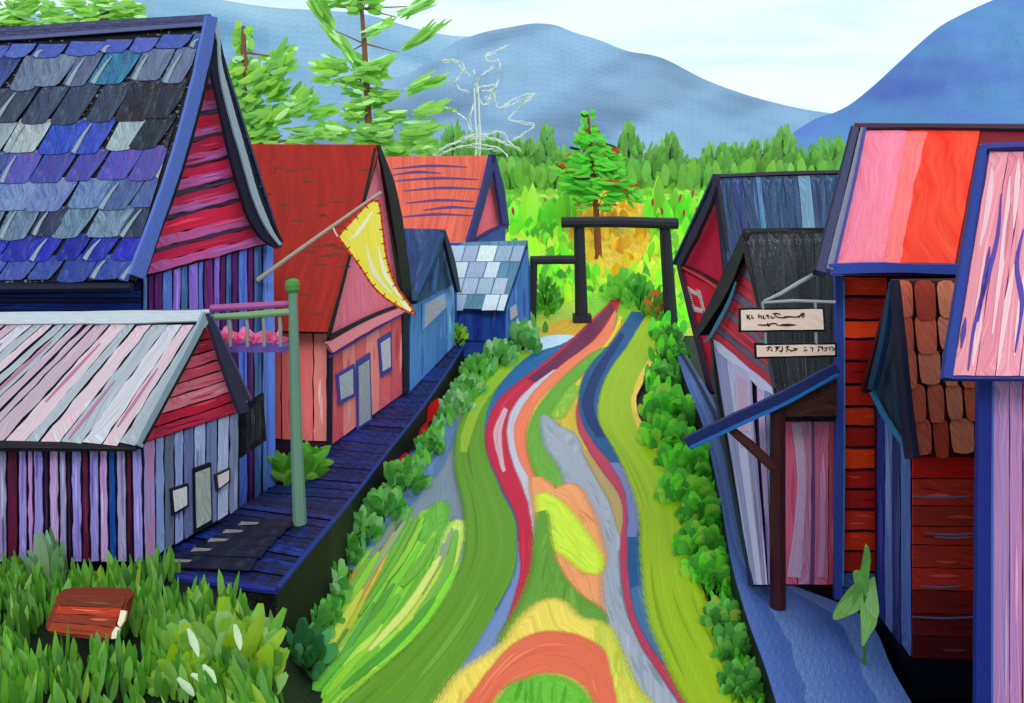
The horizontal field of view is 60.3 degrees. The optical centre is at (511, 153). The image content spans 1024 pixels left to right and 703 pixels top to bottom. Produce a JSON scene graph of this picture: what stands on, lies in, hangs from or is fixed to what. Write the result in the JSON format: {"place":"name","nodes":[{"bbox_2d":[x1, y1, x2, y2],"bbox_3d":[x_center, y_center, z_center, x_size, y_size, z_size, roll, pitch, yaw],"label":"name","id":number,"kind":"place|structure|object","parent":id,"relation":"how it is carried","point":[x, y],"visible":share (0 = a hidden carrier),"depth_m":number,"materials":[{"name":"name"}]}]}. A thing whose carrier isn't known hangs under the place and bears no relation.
{"place":"outdoors","nodes":[
{"label":"outdoors","id":0,"kind":"place"},
{"bbox_2d":[0,581,323,702],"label":"grass bank","id":1,"kind":"structure","parent":0,"point":[297,687],"depth_m":11.37,"materials":[{"name":"paint"}]},
{"bbox_2d":[22,527,67,584],"bbox_3d":[-6.645,5.787,12.574,0.581,0.895,0.272,0,0,0],"label":"spiky plant","id":2,"kind":"object","parent":1,"relation":"on","point":[48,550],"visible":0.59,"depth_m":12.51,"materials":[{"name":"green plant"}]},
{"bbox_2d":[46,587,134,640],"bbox_3d":[-5.245,5.720,10.946,0.988,0.445,0.484,0,0,0],"label":"wood block","id":3,"kind":"object","parent":1,"relation":"on","point":[82,612],"depth_m":10.90,"materials":[{"name":"red wood"}]},
{"bbox_2d":[0,544,282,702],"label":"grass","id":4,"kind":"structure","parent":1,"relation":"on","point":[26,676],"depth_m":10.51,"materials":[{"name":"green plant"}]},
{"bbox_2d":[134,596,289,696],"bbox_3d":[-3.458,5.958,10.323,1.768,1.587,1.283,0,0,0],"label":"lime bush","id":5,"kind":"object","parent":1,"relation":"on","point":[197,644],"visible":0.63,"depth_m":10.21,"materials":[{"name":"green plant"}]},
{"bbox_2d":[30,0,467,143],"bbox_3d":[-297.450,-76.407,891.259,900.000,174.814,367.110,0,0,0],"label":"mountain","id":6,"kind":"structure","parent":0,"point":[302,30],"depth_m":873.44,"materials":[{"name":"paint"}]},
{"bbox_2d":[0,0,991,112],"label":"sky","id":7,"kind":"structure","parent":0,"point":[813,55],"materials":[{"name":"white"}]},
{"bbox_2d":[312,298,754,702],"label":"path","id":8,"kind":"structure","parent":0,"point":[523,553],"depth_m":16.10,"materials":[{"name":"paint"}]},
{"bbox_2d":[399,398,438,460],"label":"red flowers","id":9,"kind":"object","parent":8,"relation":"on","point":[433,407],"visible":0.2,"depth_m":24.99,"materials":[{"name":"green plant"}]},
{"bbox_2d":[302,310,762,702],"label":"verge plants","id":10,"kind":"object","parent":8,"relation":"on","point":[437,426],"visible":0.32,"depth_m":25.83,"materials":[{"name":"green plant"}]},
{"bbox_2d":[530,216,678,324],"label":"wooden gate","id":11,"kind":"structure","parent":8,"relation":"on","point":[577,259],"depth_m":39.36,"materials":[{"name":"black wood"}]},
{"bbox_2d":[311,23,831,158],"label":"mountain","id":12,"kind":"structure","parent":0,"point":[565,76],"depth_m":664.31,"materials":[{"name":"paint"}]},
{"bbox_2d":[505,187,705,335],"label":"meadow","id":13,"kind":"structure","parent":0,"point":[597,300],"depth_m":51.09,"materials":[{"name":"plant"}]},
{"bbox_2d":[227,21,331,143],"bbox_3d":[-10.813,0.856,39.904,5.342,13.888,2.245,0,0,0],"label":"pine tree","id":14,"kind":"object","parent":13,"relation":"on","point":[253,79],"visible":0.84,"depth_m":39.54,"materials":[{"name":"green plant"}]},
{"bbox_2d":[306,0,456,155],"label":"pine tree","id":15,"kind":"object","parent":13,"relation":"on","point":[415,131],"visible":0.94,"depth_m":41.58,"materials":[{"name":"green plant"}]},
{"bbox_2d":[385,154,509,242],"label":"orange house","id":16,"kind":"structure","parent":13,"relation":"on","point":[460,198],"depth_m":39.34,"materials":[{"name":"paint"}]},
{"bbox_2d":[438,119,464,155],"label":"conifer","id":17,"kind":"object","parent":13,"relation":"on","point":[450,135],"visible":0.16,"depth_m":63.26,"materials":[{"name":"green plant"}]},
{"bbox_2d":[453,130,489,155],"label":"conifer","id":18,"kind":"object","parent":13,"relation":"on","point":[464,151],"visible":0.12,"depth_m":61.50,"materials":[{"name":"green plant"}]},
{"bbox_2d":[432,45,535,157],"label":"white tree","id":19,"kind":"object","parent":13,"relation":"on","point":[479,144],"visible":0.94,"depth_m":46.98,"materials":[{"name":"paint"}]},
{"bbox_2d":[484,132,507,160],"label":"conifer","id":20,"kind":"object","parent":13,"relation":"on","point":[494,143],"visible":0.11,"depth_m":64.30,"materials":[{"name":"green plant"}]},
{"bbox_2d":[507,136,545,163],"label":"conifer","id":21,"kind":"object","parent":13,"relation":"on","point":[530,146],"visible":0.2,"depth_m":64.53,"materials":[{"name":"green plant"}]},
{"bbox_2d":[507,183,570,227],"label":"spear grass","id":22,"kind":"structure","parent":13,"relation":"on","point":[528,206],"depth_m":53.80,"materials":[{"name":"green plant"}]},
{"bbox_2d":[535,121,556,165],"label":"conifer","id":23,"kind":"object","parent":13,"relation":"on","point":[547,146],"visible":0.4,"depth_m":64.09,"materials":[{"name":"green plant"}]},
{"bbox_2d":[536,272,563,317],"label":"garden bush","id":24,"kind":"object","parent":13,"relation":"on","point":[553,303],"visible":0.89,"depth_m":41.27,"materials":[{"name":"green plant"}]},
{"bbox_2d":[545,144,589,182],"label":"conifer","id":25,"kind":"object","parent":13,"relation":"on","point":[558,154],"visible":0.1,"depth_m":61.26,"materials":[{"name":"green plant"}]},
{"bbox_2d":[548,109,645,259],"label":"pine tree","id":26,"kind":"object","parent":13,"relation":"on","point":[613,178],"visible":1,"depth_m":50.56,"materials":[{"name":"green plant"}]},
{"bbox_2d":[616,120,642,160],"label":"conifer","id":27,"kind":"object","parent":13,"relation":"on","point":[628,141],"visible":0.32,"depth_m":63.59,"materials":[{"name":"green plant"}]},
{"bbox_2d":[624,272,652,309],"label":"garden bush","id":28,"kind":"object","parent":13,"relation":"on","point":[638,292],"visible":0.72,"depth_m":42.91,"materials":[{"name":"green plant"}]},
{"bbox_2d":[624,141,668,188],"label":"conifer","id":29,"kind":"object","parent":13,"relation":"on","point":[657,162],"visible":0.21,"depth_m":62.94,"materials":[{"name":"green plant"}]},
{"bbox_2d":[640,286,663,318],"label":"garden bush","id":30,"kind":"object","parent":13,"relation":"on","point":[657,296],"visible":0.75,"depth_m":40.29,"materials":[{"name":"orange plant"}]},
{"bbox_2d":[497,156,842,190],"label":"undergrowth","id":31,"kind":"object","parent":13,"relation":"on","point":[521,173],"visible":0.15,"depth_m":60.42,"materials":[{"name":"plant"}]},
{"bbox_2d":[643,176,697,228],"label":"spear grass","id":32,"kind":"structure","parent":13,"relation":"on","point":[681,205],"depth_m":53.87,"materials":[{"name":"green plant"}]},
{"bbox_2d":[652,130,688,179],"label":"conifer","id":33,"kind":"object","parent":13,"relation":"on","point":[673,150],"visible":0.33,"depth_m":63.38,"materials":[{"name":"green plant"}]},
{"bbox_2d":[700,140,735,187],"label":"conifer","id":34,"kind":"object","parent":13,"relation":"on","point":[723,157],"visible":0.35,"depth_m":61.66,"materials":[{"name":"green plant"}]},
{"bbox_2d":[728,141,766,171],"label":"conifer","id":35,"kind":"object","parent":13,"relation":"on","point":[735,151],"visible":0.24,"depth_m":62.85,"materials":[{"name":"green plant"}]},
{"bbox_2d":[740,136,788,171],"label":"conifer","id":36,"kind":"object","parent":13,"relation":"on","point":[770,154],"visible":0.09,"depth_m":63.01,"materials":[{"name":"green plant"}]},
{"bbox_2d":[765,123,797,160],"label":"conifer","id":37,"kind":"object","parent":13,"relation":"on","point":[786,141],"visible":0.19,"depth_m":63.40,"materials":[{"name":"green plant"}]},
{"bbox_2d":[786,143,835,170],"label":"conifer","id":38,"kind":"object","parent":13,"relation":"on","point":[817,156],"visible":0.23,"depth_m":61.63,"materials":[{"name":"green plant"}]},
{"bbox_2d":[817,135,845,166],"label":"conifer","id":39,"kind":"object","parent":13,"relation":"on","point":[835,148],"visible":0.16,"depth_m":64.61,"materials":[{"name":"green plant"}]},
{"bbox_2d":[271,336,972,702],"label":"soil","id":40,"kind":"structure","parent":0,"point":[823,590],"depth_m":15.67,"materials":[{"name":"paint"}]},
{"bbox_2d":[0,14,282,578],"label":"wooden house","id":41,"kind":"structure","parent":40,"relation":"on","point":[130,177],"depth_m":16.36,"materials":[{"name":"paint"}]},
{"bbox_2d":[239,392,265,457],"bbox_3d":[-4.573,4.777,15.552,0.468,1.063,0.130,0,0,-37],"label":"board panel","id":42,"kind":"object","parent":41,"relation":"attached to","point":[252,430],"visible":0.96,"depth_m":15.50,"materials":[{"name":"black wood"}]},
{"bbox_2d":[256,191,381,281],"bbox_3d":[-3.953,1.696,17.997,2.685,1.895,0.100,0,0,9],"label":"flagpole","id":43,"kind":"object","parent":41,"relation":"attached to","point":[292,254],"visible":1,"depth_m":17.99,"materials":[{"name":"metal"}]},
{"bbox_2d":[333,199,414,314],"bbox_3d":[-2.798,2.055,17.711,1.808,2.297,0.128,0,0,15],"label":"pennant","id":44,"kind":"object","parent":43,"relation":"hanging from","point":[361,236],"visible":1,"depth_m":17.70,"materials":[{"name":"fabric"}]},
{"bbox_2d":[159,344,463,639],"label":"boardwalk","id":45,"kind":"structure","parent":40,"relation":"on","point":[355,455],"depth_m":16.14,"materials":[{"name":"paint"}]},
{"bbox_2d":[0,309,251,561],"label":"plank shed","id":46,"kind":"structure","parent":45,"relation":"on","point":[119,435],"depth_m":13.51,"materials":[{"name":"paint"}]},
{"bbox_2d":[169,483,188,514],"bbox_3d":[-5.180,5.366,13.743,0.063,0.425,0.375,0,0,23],"label":"window","id":47,"kind":"structure","parent":46,"relation":"in","point":[179,495],"depth_m":13.70,"materials":[{"name":"glass"}]},
{"bbox_2d":[192,462,212,532],"bbox_3d":[-4.984,5.520,14.214,0.063,1.033,0.412,0,0,23],"label":"door","id":48,"kind":"structure","parent":46,"relation":"in","point":[201,475],"depth_m":14.17,"materials":[{"name":"paint"}]},
{"bbox_2d":[214,468,230,490],"bbox_3d":[-4.805,5.409,14.643,0.063,0.283,0.351,0,0,23],"label":"window","id":49,"kind":"structure","parent":46,"relation":"in","point":[223,477],"depth_m":14.59,"materials":[{"name":"glass"}]},
{"bbox_2d":[210,301,288,351],"bbox_3d":[-4.487,2.957,15.251,1.351,0.886,0.415,0,0,0],"label":"flower box","id":50,"kind":"object","parent":46,"relation":"attached to","point":[256,347],"visible":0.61,"depth_m":15.10,"materials":[{"name":"paint"}]},
{"bbox_2d":[257,330,287,344],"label":"pink flowers","id":51,"kind":"object","parent":50,"relation":"in","point":[272,336],"visible":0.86,"depth_m":15.21,"materials":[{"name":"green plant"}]},
{"bbox_2d":[175,519,292,570],"bbox_3d":[-4.354,6.135,13.955,1.294,0.084,1.993,0,0,7],"label":"slatted mat","id":52,"kind":"object","parent":45,"relation":"on","point":[245,544],"visible":0.92,"depth_m":13.67,"materials":[{"name":"black wood"}]},
{"bbox_2d":[213,278,306,525],"bbox_3d":[-4.221,4.139,14.758,1.584,4.101,0.250,0,0,0],"label":"post","id":53,"kind":"object","parent":45,"relation":"on","point":[292,288],"visible":0.9,"depth_m":14.69,"materials":[{"name":"paint"}]},
{"bbox_2d":[267,450,305,485],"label":"leafy shrub","id":54,"kind":"object","parent":45,"relation":"on","point":[280,463],"visible":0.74,"depth_m":18.55,"materials":[{"name":"green plant"}]},
{"bbox_2d":[147,345,464,594],"bbox_3d":[-2.536,6.555,22.238,2.168,0.940,19.704,0,0,11],"label":"boardwalk edge","id":55,"kind":"object","parent":45,"relation":"on","point":[281,583],"visible":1,"depth_m":13.95,"materials":[{"name":"paint"}]},
{"bbox_2d":[303,440,333,480],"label":"leafy shrub","id":56,"kind":"object","parent":45,"relation":"on","point":[317,462],"visible":0.87,"depth_m":18.91,"materials":[{"name":"green plant"}]},
{"bbox_2d":[453,322,468,346],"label":"bush","id":57,"kind":"object","parent":45,"relation":"on","point":[461,335],"visible":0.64,"depth_m":32.07,"materials":[{"name":"green plant"}]},
{"bbox_2d":[286,617,337,679],"bbox_3d":[-3.139,7.239,12.778,1.030,0.840,1.035,0,0,34],"label":"bush","id":58,"kind":"object","parent":40,"relation":"on","point":[313,648],"visible":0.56,"depth_m":12.83,"materials":[{"name":"green plant"}]},
{"bbox_2d":[310,598,335,639],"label":"bush","id":59,"kind":"object","parent":40,"relation":"on","point":[325,615],"visible":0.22,"depth_m":13.83,"materials":[{"name":"green plant"}]},
{"bbox_2d":[252,144,411,455],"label":"pink house","id":60,"kind":"structure","parent":40,"relation":"on","point":[353,326],"depth_m":22.43,"materials":[{"name":"paint"}]},
{"bbox_2d":[335,364,354,403],"bbox_3d":[-4.093,5.700,21.735,0.063,0.831,1.040,0,0,14],"label":"window","id":61,"kind":"structure","parent":60,"relation":"in","point":[345,379],"depth_m":21.69,"materials":[{"name":"glass"}]},
{"bbox_2d":[356,352,371,429],"bbox_3d":[-3.817,6.174,22.813,0.063,1.932,0.922,0,0,14],"label":"door","id":62,"kind":"structure","parent":60,"relation":"in","point":[363,365],"depth_m":22.68,"materials":[{"name":"paint"}]},
{"bbox_2d":[378,331,391,376],"bbox_3d":[-3.471,5.495,24.169,0.063,1.116,0.937,0,0,14],"label":"window","id":63,"kind":"structure","parent":60,"relation":"in","point":[385,341],"depth_m":24.10,"materials":[{"name":"glass"}]},
{"bbox_2d":[322,594,345,627],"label":"bush","id":64,"kind":"object","parent":40,"relation":"on","point":[336,603],"visible":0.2,"depth_m":14.23,"materials":[{"name":"green plant"}]},
{"bbox_2d":[329,558,353,605],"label":"bush","id":65,"kind":"object","parent":40,"relation":"on","point":[341,588],"visible":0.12,"depth_m":14.77,"materials":[{"name":"green plant"}]},
{"bbox_2d":[345,532,365,566],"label":"bush","id":66,"kind":"object","parent":40,"relation":"on","point":[355,553],"visible":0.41,"depth_m":16.38,"materials":[{"name":"green plant"}]},
{"bbox_2d":[352,505,384,544],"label":"bush","id":67,"kind":"object","parent":40,"relation":"on","point":[373,522],"visible":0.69,"depth_m":17.28,"materials":[{"name":"green plant"}]},
{"bbox_2d":[362,487,413,528],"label":"bush","id":68,"kind":"object","parent":40,"relation":"on","point":[375,500],"visible":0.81,"depth_m":18.13,"materials":[{"name":"green plant"}]},
{"bbox_2d":[380,454,432,493],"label":"bush","id":69,"kind":"object","parent":40,"relation":"on","point":[406,471],"visible":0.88,"depth_m":19.75,"materials":[{"name":"green plant"}]},
{"bbox_2d":[413,431,446,455],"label":"bush","id":70,"kind":"object","parent":40,"relation":"on","point":[433,442],"visible":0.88,"depth_m":22.26,"materials":[{"name":"green plant"}]},
{"bbox_2d":[404,228,460,392],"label":"blue house","id":71,"kind":"structure","parent":40,"relation":"on","point":[435,284],"depth_m":28.49,"materials":[{"name":"paint"}]},
{"bbox_2d":[422,292,446,329],"bbox_3d":[-2.508,5.038,28.891,0.063,0.815,3.353,0,0,8],"label":"window","id":72,"kind":"structure","parent":71,"relation":"in","point":[432,308],"depth_m":28.35,"materials":[{"name":"glass"}]},
{"bbox_2d":[438,387,476,413],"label":"bush","id":73,"kind":"object","parent":40,"relation":"on","point":[452,396],"visible":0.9,"depth_m":25.76,"materials":[{"name":"green plant"}]},
{"bbox_2d":[449,373,488,395],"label":"bush","id":74,"kind":"object","parent":40,"relation":"on","point":[480,385],"visible":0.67,"depth_m":27.52,"materials":[{"name":"green plant"}]},
{"bbox_2d":[458,352,493,376],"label":"bush","id":75,"kind":"object","parent":40,"relation":"on","point":[478,359],"visible":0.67,"depth_m":29.91,"materials":[{"name":"green plant"}]},
{"bbox_2d":[450,240,530,357],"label":"blue cottage","id":76,"kind":"structure","parent":40,"relation":"on","point":[494,296],"depth_m":33.95,"materials":[{"name":"paint"}]},
{"bbox_2d":[484,337,519,366],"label":"bush","id":77,"kind":"object","parent":40,"relation":"on","point":[508,354],"visible":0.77,"depth_m":31.40,"materials":[{"name":"green plant"}]},
{"bbox_2d":[508,318,542,353],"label":"bush","id":78,"kind":"object","parent":40,"relation":"on","point":[523,333],"visible":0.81,"depth_m":33.33,"materials":[{"name":"green plant"}]},
{"bbox_2d":[643,362,680,386],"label":"bush","id":79,"kind":"object","parent":40,"relation":"on","point":[664,370],"visible":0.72,"depth_m":28.78,"materials":[{"name":"green plant"}]},
{"bbox_2d":[637,383,695,426],"bbox_3d":[4.430,7.088,24.928,1.773,1.167,1.834,0,0,0],"label":"bush","id":80,"kind":"object","parent":40,"relation":"on","point":[674,400],"visible":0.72,"depth_m":24.69,"materials":[{"name":"green plant"}]},
{"bbox_2d":[637,411,695,449],"bbox_3d":[4.020,7.178,22.604,1.594,0.980,1.514,0,0,0],"label":"bush","id":81,"kind":"object","parent":40,"relation":"on","point":[665,427],"visible":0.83,"depth_m":22.58,"materials":[{"name":"green plant"}]},
{"bbox_2d":[648,323,684,341],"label":"bush","id":82,"kind":"object","parent":40,"relation":"on","point":[678,335],"visible":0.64,"depth_m":35.54,"materials":[{"name":"green plant"}]},
{"bbox_2d":[659,342,692,363],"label":"bush","id":83,"kind":"object","parent":40,"relation":"on","point":[682,348],"visible":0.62,"depth_m":32.06,"materials":[{"name":"green plant"}]},
{"bbox_2d":[653,442,710,477],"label":"bush","id":84,"kind":"object","parent":40,"relation":"on","point":[669,458],"visible":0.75,"depth_m":20.74,"materials":[{"name":"green plant"}]},
{"bbox_2d":[653,467,716,505],"bbox_3d":[3.745,7.225,19.020,1.257,0.879,1.403,0,0,31],"label":"bush","id":85,"kind":"object","parent":40,"relation":"on","point":[680,484],"visible":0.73,"depth_m":18.98,"materials":[{"name":"green plant"}]},
{"bbox_2d":[670,520,725,558],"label":"bush","id":86,"kind":"object","parent":40,"relation":"on","point":[692,538],"visible":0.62,"depth_m":16.44,"materials":[{"name":"green plant"}]},
{"bbox_2d":[673,491,723,534],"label":"bush","id":87,"kind":"object","parent":40,"relation":"on","point":[693,506],"visible":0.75,"depth_m":17.80,"materials":[{"name":"green plant"}]},
{"bbox_2d":[680,546,729,593],"bbox_3d":[3.500,7.317,15.531,1.088,0.688,0.991,0,0,0],"label":"bush","id":88,"kind":"object","parent":40,"relation":"on","point":[704,563],"visible":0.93,"depth_m":15.50,"materials":[{"name":"green plant"}]},
{"bbox_2d":[700,595,741,634],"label":"bush","id":89,"kind":"object","parent":40,"relation":"on","point":[715,610],"visible":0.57,"depth_m":13.96,"materials":[{"name":"green plant"}]},
{"bbox_2d":[711,622,750,662],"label":"bush","id":90,"kind":"object","parent":40,"relation":"on","point":[730,637],"visible":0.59,"depth_m":13.12,"materials":[{"name":"green plant"}]},
{"bbox_2d":[715,657,765,702],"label":"bush","id":91,"kind":"object","parent":40,"relation":"on","point":[735,675],"visible":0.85,"depth_m":12.24,"materials":[{"name":"green plant"}]},
{"bbox_2d":[672,170,842,394],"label":"red house","id":92,"kind":"structure","parent":40,"relation":"on","point":[730,208],"depth_m":26.72,"materials":[{"name":"paint"}]},
{"bbox_2d":[677,355,911,702],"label":"boardwalk","id":93,"kind":"structure","parent":40,"relation":"on","point":[806,647],"depth_m":12.71,"materials":[{"name":"paint"}]},
{"bbox_2d":[681,353,749,585],"bbox_3d":[5.076,6.970,22.404,0.462,0.120,16.417,0,0,7],"label":"boardwalk edge","id":94,"kind":"object","parent":93,"relation":"on","point":[700,387],"visible":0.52,"depth_m":25.83,"materials":[{"name":"paint"}]},
{"bbox_2d":[683,363,840,610],"bbox_3d":[3.811,5.091,13.537,2.411,3.818,0.415,0,0,0],"label":"awning","id":95,"kind":"object","parent":93,"relation":"on","point":[815,394],"visible":1,"depth_m":13.51,"materials":[{"name":"paint"}]},
{"bbox_2d":[693,228,836,586],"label":"black roofed house","id":96,"kind":"structure","parent":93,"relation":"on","point":[763,264],"depth_m":15.49,"materials":[{"name":"paint"}]},
{"bbox_2d":[735,363,753,440],"bbox_3d":[4.370,4.741,16.697,0.246,1.308,2.596,0,0,4],"label":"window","id":97,"kind":"structure","parent":96,"relation":"in","point":[743,383],"depth_m":16.54,"materials":[{"name":"glass"}]},
{"bbox_2d":[763,273,835,303],"bbox_3d":[4.394,2.018,13.500,1.109,0.558,0.068,0,0,0],"label":"sign bracket","id":98,"kind":"object","parent":96,"relation":"attached to","point":[792,286],"visible":0.9,"depth_m":13.48,"materials":[{"name":"metal"}]},
{"bbox_2d":[738,302,825,331],"bbox_3d":[4.132,2.497,13.483,1.335,0.460,0.081,0,0,0],"label":"hanging sign","id":99,"kind":"object","parent":98,"relation":"hanging from","point":[762,318],"visible":1,"depth_m":13.45,"materials":[{"name":"paint"}]},
{"bbox_2d":[754,332,836,358],"bbox_3d":[4.335,2.932,13.483,1.268,0.399,0.081,0,0,0],"label":"hanging sign","id":100,"kind":"object","parent":99,"relation":"hanging from","point":[766,350],"visible":1,"depth_m":13.45,"materials":[{"name":"paint"}]},
{"bbox_2d":[833,543,878,664],"bbox_3d":[4.707,6.160,12.064,0.577,1.720,0.270,0,0,0],"label":"pointed plant","id":101,"kind":"object","parent":93,"relation":"on","point":[860,594],"visible":1,"depth_m":12.07,"materials":[{"name":"green plant"}]},
{"bbox_2d":[861,278,974,700],"bbox_3d":[6.615,4.668,12.784,2.734,5.864,2.551,0,0,0],"label":"brown shingled hut","id":102,"kind":"object","parent":40,"relation":"on","point":[924,436],"visible":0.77,"depth_m":12.28,"materials":[{"name":"paint"}]},
{"bbox_2d":[812,123,1023,628],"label":"red roofed house","id":103,"kind":"structure","parent":40,"relation":"on","point":[902,191],"depth_m":14.05,"materials":[{"name":"paint"}]},
{"bbox_2d":[940,142,1023,702],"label":"pink roofed house","id":104,"kind":"structure","parent":40,"relation":"on","point":[984,346],"depth_m":9.97,"materials":[{"name":"paint"}]},
{"bbox_2d":[793,0,1023,157],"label":"mountain","id":105,"kind":"structure","parent":0,"point":[967,67],"depth_m":492.47,"materials":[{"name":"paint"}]},
{"label":"ground","id":106,"kind":"structure","parent":0,"visible":0},
{"bbox_2d":[0,0,78,25],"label":"leafy tree","id":107,"kind":"object","parent":106,"relation":"on","point":[20,12],"visible":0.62,"depth_m":29.59,"materials":[{"name":"green plant"}]},
{"bbox_2d":[45,0,148,23],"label":"leafy tree","id":108,"kind":"object","parent":106,"relation":"on","point":[96,10],"visible":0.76,"depth_m":29.65,"materials":[{"name":"green plant"}]},
{"bbox_2d":[603,267,654,300],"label":"garden bush","id":109,"kind":"object","parent":106,"relation":"on","point":[615,287],"visible":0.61,"depth_m":45.05,"materials":[{"name":"green plant"}]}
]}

